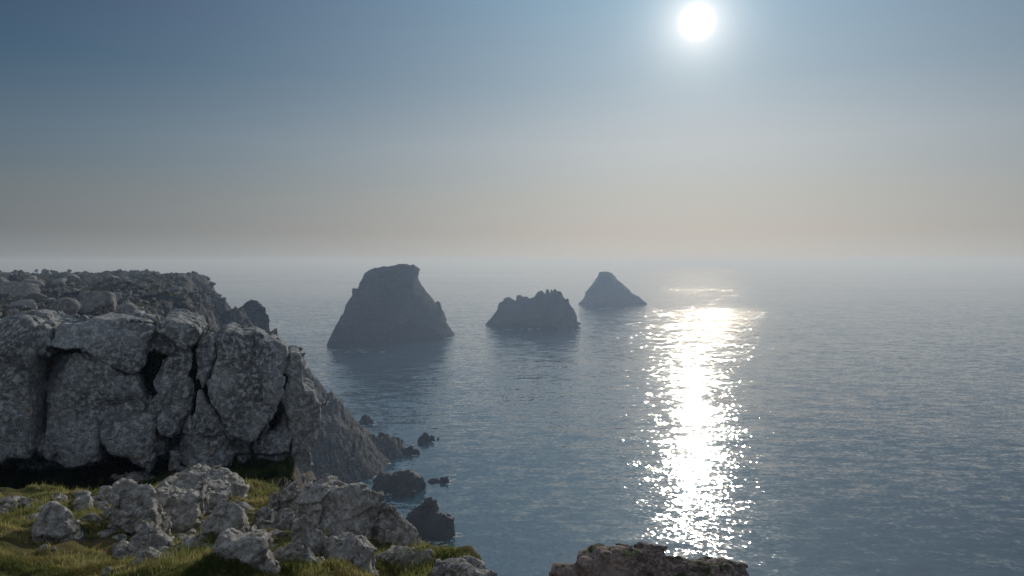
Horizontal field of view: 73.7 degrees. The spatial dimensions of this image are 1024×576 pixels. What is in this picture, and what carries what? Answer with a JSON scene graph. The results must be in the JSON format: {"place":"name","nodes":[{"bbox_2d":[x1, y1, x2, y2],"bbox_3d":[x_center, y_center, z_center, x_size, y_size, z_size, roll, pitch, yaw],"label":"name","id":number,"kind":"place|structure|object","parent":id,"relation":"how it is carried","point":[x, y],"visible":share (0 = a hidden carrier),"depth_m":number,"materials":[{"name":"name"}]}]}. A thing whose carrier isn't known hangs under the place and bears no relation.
{"place":"outdoors","nodes":[
{"label":"outdoors","id":0,"kind":"place"},
{"bbox_2d":[0,269,404,483],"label":"headland","id":1,"kind":"structure","parent":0,"point":[349,449],"depth_m":188.31,"materials":[{"name":"grey stone"}]},
{"bbox_2d":[0,276,8,282],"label":"headland boulder","id":2,"kind":"object","parent":1,"relation":"on","point":[2,279],"visible":0.6,"depth_m":146.01,"materials":[{"name":"grey stone"}]},
{"bbox_2d":[0,281,40,296],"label":"headland boulder","id":3,"kind":"object","parent":1,"relation":"on","point":[19,289],"visible":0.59,"depth_m":106.89,"materials":[{"name":"grey stone"}]},
{"bbox_2d":[10,299,37,309],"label":"headland boulder","id":4,"kind":"object","parent":1,"relation":"on","point":[29,303],"visible":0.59,"depth_m":86.56,"materials":[{"name":"grey stone"}]},
{"bbox_2d":[25,275,37,279],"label":"headland boulder","id":5,"kind":"object","parent":1,"relation":"on","point":[31,277],"visible":0.29,"depth_m":152.39,"materials":[{"name":"grey stone"}]},
{"bbox_2d":[22,279,44,287],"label":"headland boulder","id":6,"kind":"object","parent":1,"relation":"on","point":[39,282],"visible":0.51,"depth_m":120.33,"materials":[{"name":"grey stone"}]},
{"bbox_2d":[23,291,46,300],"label":"headland boulder","id":7,"kind":"object","parent":1,"relation":"on","point":[34,295],"visible":0.68,"depth_m":101.69,"materials":[{"name":"grey stone"}]},
{"bbox_2d":[46,298,54,302],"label":"headland boulder","id":8,"kind":"object","parent":1,"relation":"on","point":[49,300],"visible":0.63,"depth_m":99.53,"materials":[{"name":"grey stone"}]},
{"bbox_2d":[53,288,60,293],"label":"headland boulder","id":9,"kind":"object","parent":1,"relation":"on","point":[56,290],"visible":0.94,"depth_m":111.77,"materials":[{"name":"grey stone"}]},
{"bbox_2d":[56,278,66,283],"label":"headland boulder","id":10,"kind":"object","parent":1,"relation":"on","point":[59,280],"visible":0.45,"depth_m":154.55,"materials":[{"name":"grey stone"}]},
{"bbox_2d":[48,297,80,314],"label":"headland boulder","id":11,"kind":"object","parent":1,"relation":"on","point":[69,306],"visible":0.54,"depth_m":68.37,"materials":[{"name":"grey stone"}]},
{"bbox_2d":[67,274,79,281],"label":"headland boulder","id":12,"kind":"object","parent":1,"relation":"on","point":[74,277],"visible":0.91,"depth_m":159.18,"materials":[{"name":"grey stone"}]},
{"bbox_2d":[91,278,102,285],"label":"headland boulder","id":13,"kind":"object","parent":1,"relation":"on","point":[95,281],"visible":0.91,"depth_m":138.18,"materials":[{"name":"grey stone"}]},
{"bbox_2d":[78,291,116,314],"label":"headland boulder","id":14,"kind":"object","parent":1,"relation":"on","point":[92,302],"visible":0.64,"depth_m":75.15,"materials":[{"name":"grey stone"}]},
{"bbox_2d":[113,292,121,299],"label":"headland boulder","id":15,"kind":"object","parent":1,"relation":"on","point":[118,295],"visible":0.3,"depth_m":100.15,"materials":[{"name":"grey stone"}]},
{"bbox_2d":[118,284,125,288],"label":"headland boulder","id":16,"kind":"object","parent":1,"relation":"on","point":[121,286],"visible":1,"depth_m":121.24,"materials":[{"name":"grey stone"}]},
{"bbox_2d":[117,277,129,283],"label":"headland boulder","id":17,"kind":"object","parent":1,"relation":"on","point":[121,279],"visible":0.48,"depth_m":130.28,"materials":[{"name":"grey stone"}]},
{"bbox_2d":[115,303,136,311],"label":"headland boulder","id":18,"kind":"object","parent":1,"relation":"on","point":[127,307],"visible":0.53,"depth_m":70.62,"materials":[{"name":"grey stone"}]},
{"bbox_2d":[119,279,133,285],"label":"headland boulder","id":19,"kind":"object","parent":1,"relation":"on","point":[127,282],"visible":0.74,"depth_m":127.94,"materials":[{"name":"grey stone"}]},
{"bbox_2d":[139,283,146,288],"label":"headland boulder","id":20,"kind":"object","parent":1,"relation":"on","point":[143,285],"visible":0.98,"depth_m":123.72,"materials":[{"name":"grey stone"}]},
{"bbox_2d":[151,290,160,296],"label":"headland boulder","id":21,"kind":"object","parent":1,"relation":"on","point":[154,293],"visible":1,"depth_m":107.42,"materials":[{"name":"grey stone"}]},
{"bbox_2d":[172,285,181,291],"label":"headland boulder","id":22,"kind":"object","parent":1,"relation":"on","point":[176,288],"visible":1,"depth_m":126.34,"materials":[{"name":"grey stone"}]},
{"bbox_2d":[176,293,182,298],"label":"headland boulder","id":23,"kind":"object","parent":1,"relation":"on","point":[179,295],"visible":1,"depth_m":108.08,"materials":[{"name":"grey stone"}]},
{"bbox_2d":[177,282,186,286],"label":"headland boulder","id":24,"kind":"object","parent":1,"relation":"on","point":[181,284],"visible":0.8,"depth_m":146.84,"materials":[{"name":"grey stone"}]},
{"bbox_2d":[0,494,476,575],"bbox_3d":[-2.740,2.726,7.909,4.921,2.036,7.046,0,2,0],"label":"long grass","id":25,"kind":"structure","parent":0,"point":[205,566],"depth_m":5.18,"materials":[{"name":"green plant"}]},
{"bbox_2d":[0,462,485,575],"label":"ground","id":26,"kind":"structure","parent":0,"point":[68,546],"depth_m":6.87,"materials":[{"name":"plant"}]},
{"bbox_2d":[0,508,10,513],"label":"rubble stone","id":27,"kind":"object","parent":26,"relation":"on","point":[2,511],"visible":0.56,"depth_m":9.62,"materials":[{"name":"grey stone"}]},
{"bbox_2d":[0,496,17,507],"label":"rubble stone","id":28,"kind":"object","parent":26,"relation":"on","point":[6,500],"visible":0.5,"depth_m":9.98,"materials":[{"name":"grey stone"}]},
{"bbox_2d":[1,504,18,509],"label":"stone","id":29,"kind":"object","parent":26,"relation":"on","point":[8,506],"visible":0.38,"depth_m":9.76,"materials":[{"name":"grey stone"}]},
{"bbox_2d":[18,496,33,504],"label":"stone","id":30,"kind":"object","parent":26,"relation":"on","point":[22,500],"visible":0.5,"depth_m":9.88,"materials":[{"name":"grey stone"}]},
{"bbox_2d":[26,512,38,520],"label":"rubble stone","id":31,"kind":"object","parent":26,"relation":"on","point":[34,514],"visible":0.31,"depth_m":7.79,"materials":[{"name":"grey stone"}]},
{"bbox_2d":[39,544,48,550],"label":"stone","id":32,"kind":"object","parent":26,"relation":"on","point":[42,547],"visible":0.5,"depth_m":6.37,"materials":[{"name":"grey stone"}]},
{"bbox_2d":[31,501,84,543],"bbox_3d":[-4.586,2.489,6.847,0.672,0.710,0.451,0,2,0],"label":"boulder","id":33,"kind":"object","parent":26,"relation":"on","point":[54,521],"visible":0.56,"depth_m":6.75,"materials":[{"name":"grey stone"}]},
{"bbox_2d":[52,496,66,501],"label":"rubble stone","id":34,"kind":"object","parent":26,"relation":"on","point":[59,497],"visible":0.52,"depth_m":10.10,"materials":[{"name":"grey stone"}]},
{"bbox_2d":[50,492,68,500],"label":"boulder","id":35,"kind":"object","parent":26,"relation":"on","point":[58,494],"visible":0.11,"depth_m":10.17,"materials":[{"name":"grey stone"}]},
{"bbox_2d":[73,490,91,497],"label":"rubble stone","id":36,"kind":"object","parent":26,"relation":"on","point":[81,493],"visible":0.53,"depth_m":9.99,"materials":[{"name":"grey stone"}]},
{"bbox_2d":[73,492,93,510],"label":"boulder","id":37,"kind":"object","parent":26,"relation":"on","point":[86,500],"visible":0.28,"depth_m":9.50,"materials":[{"name":"grey stone"}]},
{"bbox_2d":[83,513,103,521],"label":"boulder","id":38,"kind":"object","parent":26,"relation":"on","point":[92,517],"visible":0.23,"depth_m":7.44,"materials":[{"name":"grey stone"}]},
{"bbox_2d":[90,495,101,500],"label":"rubble stone","id":39,"kind":"object","parent":26,"relation":"on","point":[97,497],"visible":0.43,"depth_m":9.92,"materials":[{"name":"grey stone"}]},
{"bbox_2d":[94,501,109,508],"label":"boulder","id":40,"kind":"object","parent":26,"relation":"on","point":[100,504],"visible":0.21,"depth_m":9.68,"materials":[{"name":"grey stone"}]},
{"bbox_2d":[98,485,111,502],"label":"boulder","id":41,"kind":"object","parent":26,"relation":"on","point":[104,492],"visible":0.32,"depth_m":10.00,"materials":[{"name":"grey stone"}]},
{"bbox_2d":[102,506,110,517],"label":"boulder","id":42,"kind":"object","parent":26,"relation":"on","point":[105,512],"visible":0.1,"depth_m":8.00,"materials":[{"name":"grey stone"}]},
{"bbox_2d":[97,529,116,537],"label":"rubble stone","id":43,"kind":"object","parent":26,"relation":"on","point":[104,533],"visible":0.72,"depth_m":7.25,"materials":[{"name":"grey stone"}]},
{"bbox_2d":[101,566,114,575],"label":"stone","id":44,"kind":"object","parent":26,"relation":"on","point":[106,569],"visible":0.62,"depth_m":5.07,"materials":[{"name":"grey stone"}]},
{"bbox_2d":[111,533,126,540],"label":"rubble stone","id":45,"kind":"object","parent":26,"relation":"on","point":[120,537],"visible":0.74,"depth_m":7.11,"materials":[{"name":"grey stone"}]},
{"bbox_2d":[111,540,128,551],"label":"rubble stone","id":46,"kind":"object","parent":26,"relation":"on","point":[120,544],"visible":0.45,"depth_m":6.86,"materials":[{"name":"grey stone"}]},
{"bbox_2d":[113,552,127,558],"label":"rubble stone","id":47,"kind":"object","parent":26,"relation":"on","point":[121,555],"visible":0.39,"depth_m":6.64,"materials":[{"name":"grey stone"}]},
{"bbox_2d":[112,548,131,557],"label":"rubble stone","id":48,"kind":"object","parent":26,"relation":"on","point":[120,551],"visible":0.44,"depth_m":6.71,"materials":[{"name":"grey stone"}]},
{"bbox_2d":[125,529,135,533],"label":"rubble stone","id":49,"kind":"object","parent":26,"relation":"on","point":[127,531],"visible":0.41,"depth_m":7.29,"materials":[{"name":"grey stone"}]},
{"bbox_2d":[110,470,154,483],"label":"boulder","id":50,"kind":"object","parent":26,"relation":"on","point":[134,476],"visible":0.22,"depth_m":17.73,"materials":[{"name":"grey stone"}]},
{"bbox_2d":[131,549,144,557],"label":"rubble stone","id":51,"kind":"object","parent":26,"relation":"on","point":[136,551],"visible":0.38,"depth_m":6.62,"materials":[{"name":"grey stone"}]},
{"bbox_2d":[107,478,171,535],"bbox_3d":[-4.166,2.530,7.556,0.706,0.861,0.562,0,2,0],"label":"boulder","id":52,"kind":"object","parent":26,"relation":"on","point":[132,501],"visible":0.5,"depth_m":7.43,"materials":[{"name":"grey stone"}]},
{"bbox_2d":[0,452,297,490],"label":"undergrowth","id":53,"kind":"object","parent":26,"relation":"on","point":[255,468],"visible":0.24,"depth_m":17.34,"materials":[{"name":"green plant"}]},
{"bbox_2d":[127,519,174,551],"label":"boulder","id":54,"kind":"object","parent":26,"relation":"on","point":[152,534],"visible":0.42,"depth_m":6.77,"materials":[{"name":"grey stone"}]},
{"bbox_2d":[131,547,173,564],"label":"boulder","id":55,"kind":"object","parent":26,"relation":"on","point":[146,552],"visible":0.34,"depth_m":5.20,"materials":[{"name":"grey stone"}]},
{"bbox_2d":[156,546,169,551],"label":"rubble stone","id":56,"kind":"object","parent":26,"relation":"on","point":[161,548],"visible":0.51,"depth_m":6.69,"materials":[{"name":"grey stone"}]},
{"bbox_2d":[0,306,328,485],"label":"rock crag","id":57,"kind":"structure","parent":26,"relation":"on","point":[96,400],"depth_m":17.95,"materials":[{"name":"grey stone"}]},
{"bbox_2d":[143,349,167,394],"bbox_3d":[-9.467,2.237,18.212,0.724,1.618,0.694,0,2,0],"label":"crevice","id":58,"kind":"object","parent":57,"relation":"on","point":[151,369],"visible":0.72,"depth_m":18.01,"materials":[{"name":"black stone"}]},
{"bbox_2d":[189,342,202,413],"bbox_3d":[-8.591,2.453,18.571,0.429,2.023,0.516,1,3,26],"label":"crevice","id":59,"kind":"object","parent":57,"relation":"on","point":[193,371],"visible":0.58,"depth_m":18.43,"materials":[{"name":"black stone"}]},
{"bbox_2d":[268,412,277,427],"bbox_3d":[-6.775,3.733,19.276,0.360,0.467,0.459,1,3,26],"label":"crevice","id":60,"kind":"object","parent":57,"relation":"on","point":[274,421],"visible":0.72,"depth_m":19.22,"materials":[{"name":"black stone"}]},
{"bbox_2d":[174,533,186,540],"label":"rubble stone","id":61,"kind":"object","parent":26,"relation":"on","point":[182,536],"visible":0.24,"depth_m":7.34,"materials":[{"name":"grey stone"}]},
{"bbox_2d":[152,479,210,533],"bbox_3d":[-4.159,2.819,8.361,0.818,0.920,0.721,0,2,0],"label":"boulder","id":62,"kind":"object","parent":26,"relation":"on","point":[184,510],"visible":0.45,"depth_m":8.18,"materials":[{"name":"grey stone"}]},
{"bbox_2d":[182,534,194,547],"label":"rubble stone","id":63,"kind":"object","parent":26,"relation":"on","point":[189,538],"visible":0.56,"depth_m":6.66,"materials":[{"name":"grey stone"}]},
{"bbox_2d":[185,528,196,534],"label":"rubble stone","id":64,"kind":"object","parent":26,"relation":"on","point":[190,531],"visible":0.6,"depth_m":8.03,"materials":[{"name":"grey stone"}]},
{"bbox_2d":[164,463,249,497],"bbox_3d":[-5.087,3.299,11.100,1.465,0.780,1.168,0,2,0],"label":"boulder","id":65,"kind":"object","parent":26,"relation":"on","point":[188,477],"visible":0.34,"depth_m":11.08,"materials":[{"name":"grey stone"}]},
{"bbox_2d":[190,477,231,508],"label":"boulder","id":66,"kind":"object","parent":26,"relation":"on","point":[220,490],"visible":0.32,"depth_m":9.19,"materials":[{"name":"grey stone"}]},
{"bbox_2d":[198,499,256,540],"bbox_3d":[-2.844,2.425,6.833,0.597,0.678,0.396,0,2,0],"label":"boulder","id":67,"kind":"object","parent":26,"relation":"on","point":[222,516],"visible":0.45,"depth_m":6.72,"materials":[{"name":"grey stone"}]},
{"bbox_2d":[212,528,274,570],"bbox_3d":[-1.909,2.011,4.936,0.485,0.534,0.359,0,2,0],"label":"boulder","id":68,"kind":"object","parent":26,"relation":"on","point":[252,547],"visible":0.72,"depth_m":4.83,"materials":[{"name":"grey stone"}]},
{"bbox_2d":[238,502,253,509],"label":"rubble stone","id":69,"kind":"object","parent":26,"relation":"on","point":[244,505],"visible":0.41,"depth_m":9.96,"materials":[{"name":"grey stone"}]},
{"bbox_2d":[252,506,273,524],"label":"boulder","id":70,"kind":"object","parent":26,"relation":"on","point":[265,513],"visible":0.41,"depth_m":8.56,"materials":[{"name":"grey stone"}]},
{"bbox_2d":[255,519,271,524],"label":"rubble stone","id":71,"kind":"object","parent":26,"relation":"on","point":[263,521],"visible":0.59,"depth_m":8.45,"materials":[{"name":"grey stone"}]},
{"bbox_2d":[256,523,276,529],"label":"rubble stone","id":72,"kind":"object","parent":26,"relation":"on","point":[270,525],"visible":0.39,"depth_m":8.45,"materials":[{"name":"grey stone"}]},
{"bbox_2d":[261,558,280,575],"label":"boulder","id":73,"kind":"object","parent":26,"relation":"on","point":[272,565],"visible":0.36,"depth_m":4.88,"materials":[{"name":"grey stone"}]},
{"bbox_2d":[267,492,280,509],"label":"boulder","id":74,"kind":"object","parent":26,"relation":"on","point":[273,502],"visible":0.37,"depth_m":9.41,"materials":[{"name":"grey stone"}]},
{"bbox_2d":[269,530,286,537],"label":"rubble stone","id":75,"kind":"object","parent":26,"relation":"on","point":[277,533],"visible":0.71,"depth_m":6.84,"materials":[{"name":"grey stone"}]},
{"bbox_2d":[272,508,294,529],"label":"boulder","id":76,"kind":"object","parent":26,"relation":"on","point":[284,518],"visible":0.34,"depth_m":8.45,"materials":[{"name":"grey stone"}]},
{"bbox_2d":[278,482,301,511],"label":"boulder","id":77,"kind":"object","parent":26,"relation":"on","point":[289,494],"visible":0.35,"depth_m":9.44,"materials":[{"name":"grey stone"}]},
{"bbox_2d":[273,543,324,563],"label":"boulder","id":78,"kind":"object","parent":26,"relation":"on","point":[294,550],"visible":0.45,"depth_m":5.18,"materials":[{"name":"grey stone"}]},
{"bbox_2d":[291,515,327,555],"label":"boulder","id":79,"kind":"object","parent":26,"relation":"on","point":[304,533],"visible":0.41,"depth_m":5.77,"materials":[{"name":"grey stone"}]},
{"bbox_2d":[316,519,335,536],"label":"boulder","id":80,"kind":"object","parent":26,"relation":"on","point":[326,527],"visible":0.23,"depth_m":6.50,"materials":[{"name":"grey stone"}]},
{"bbox_2d":[294,474,383,538],"bbox_3d":[-1.823,2.392,7.038,0.911,0.971,0.836,2,3,33],"label":"boulder","id":81,"kind":"object","parent":26,"relation":"on","point":[355,508],"visible":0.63,"depth_m":6.85,"materials":[{"name":"grey stone"}]},
{"bbox_2d":[322,532,378,575],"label":"boulder","id":82,"kind":"object","parent":26,"relation":"on","point":[359,550],"visible":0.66,"depth_m":5.74,"materials":[{"name":"grey stone"}]},
{"bbox_2d":[372,503,426,547],"bbox_3d":[-1.182,2.637,7.061,0.794,0.777,0.483,0,2,0],"label":"boulder","id":83,"kind":"object","parent":26,"relation":"on","point":[392,525],"visible":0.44,"depth_m":6.94,"materials":[{"name":"grey stone"}]},
{"bbox_2d":[375,545,434,568],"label":"boulder","id":84,"kind":"object","parent":26,"relation":"on","point":[386,555],"visible":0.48,"depth_m":6.23,"materials":[{"name":"grey stone"}]},
{"bbox_2d":[427,555,497,575],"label":"boulder","id":85,"kind":"object","parent":26,"relation":"on","point":[470,566],"visible":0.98,"depth_m":5.73,"materials":[{"name":"grey stone"}]},
{"bbox_2d":[549,542,748,575],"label":"rock outcrop","id":86,"kind":"object","parent":26,"relation":"on","point":[622,559],"visible":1,"depth_m":10.73,"materials":[{"name":"grey stone"}]},
{"bbox_2d":[0,261,1023,575],"bbox_3d":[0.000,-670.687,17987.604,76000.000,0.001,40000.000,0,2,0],"label":"sea","id":87,"kind":"structure","parent":0,"point":[812,417],"depth_m":284.22,"materials":[{"name":"liquid"}]},
{"bbox_2d":[238,299,270,333],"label":"rock pinnacle","id":88,"kind":"object","parent":87,"relation":"in","point":[255,310],"visible":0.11,"depth_m":260.06,"materials":[{"name":"grey stone"}]},
{"bbox_2d":[359,414,373,424],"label":"sea rock","id":89,"kind":"object","parent":87,"relation":"in","point":[366,419],"visible":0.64,"depth_m":250.93,"materials":[{"name":"grey stone"}]},
{"bbox_2d":[378,432,402,441],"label":"sea rock","id":90,"kind":"object","parent":87,"relation":"in","point":[382,434],"visible":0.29,"depth_m":223.53,"materials":[{"name":"grey stone"}]},
{"bbox_2d":[327,264,454,345],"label":"sea stack","id":91,"kind":"object","parent":87,"relation":"in","point":[391,304],"visible":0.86,"depth_m":493.67,"materials":[{"name":"grey stone"}]},
{"bbox_2d":[372,469,425,492],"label":"sea rock","id":92,"kind":"object","parent":87,"relation":"in","point":[410,479],"visible":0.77,"depth_m":177.62,"materials":[{"name":"grey stone"}]},
{"bbox_2d":[391,486,416,497],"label":"sea rock","id":93,"kind":"object","parent":87,"relation":"in","point":[399,492],"visible":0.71,"depth_m":173.40,"materials":[{"name":"grey stone"}]},
{"bbox_2d":[402,445,419,454],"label":"sea rock","id":94,"kind":"object","parent":87,"relation":"in","point":[409,450],"visible":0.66,"depth_m":211.38,"materials":[{"name":"grey stone"}]},
{"bbox_2d":[417,432,428,442],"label":"sea rock","id":95,"kind":"object","parent":87,"relation":"in","point":[424,438],"visible":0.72,"depth_m":224.60,"materials":[{"name":"grey stone"}]},
{"bbox_2d":[406,495,454,540],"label":"sea rock","id":96,"kind":"object","parent":87,"relation":"in","point":[427,519],"visible":0.76,"depth_m":146.70,"materials":[{"name":"grey stone"}]},
{"bbox_2d":[429,435,434,440],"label":"sea rock","id":97,"kind":"object","parent":87,"relation":"in","point":[431,437],"visible":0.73,"depth_m":226.91,"materials":[{"name":"grey stone"}]},
{"bbox_2d":[427,476,448,482],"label":"sea rock","id":98,"kind":"object","parent":87,"relation":"in","point":[444,479],"visible":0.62,"depth_m":184.76,"materials":[{"name":"grey stone"}]},
{"bbox_2d":[333,308,607,545],"bbox_3d":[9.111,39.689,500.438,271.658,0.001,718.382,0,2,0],"label":"foam","id":99,"kind":"object","parent":87,"relation":"on","point":[435,542],"visible":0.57,"depth_m":177.60,"materials":[{"name":"white"}]},
{"bbox_2d":[485,289,580,328],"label":"sea stack","id":100,"kind":"object","parent":87,"relation":"in","point":[551,309],"visible":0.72,"depth_m":602.41,"materials":[{"name":"grey stone"}]},
{"bbox_2d":[578,271,646,305],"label":"sea stack","id":101,"kind":"object","parent":87,"relation":"in","point":[607,288],"visible":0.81,"depth_m":910.19,"materials":[{"name":"grey stone"}]},
{"bbox_2d":[0,0,1023,260],"label":"sky","id":102,"kind":"structure","parent":0,"point":[131,130],"materials":[{"name":"blue"}]}
]}

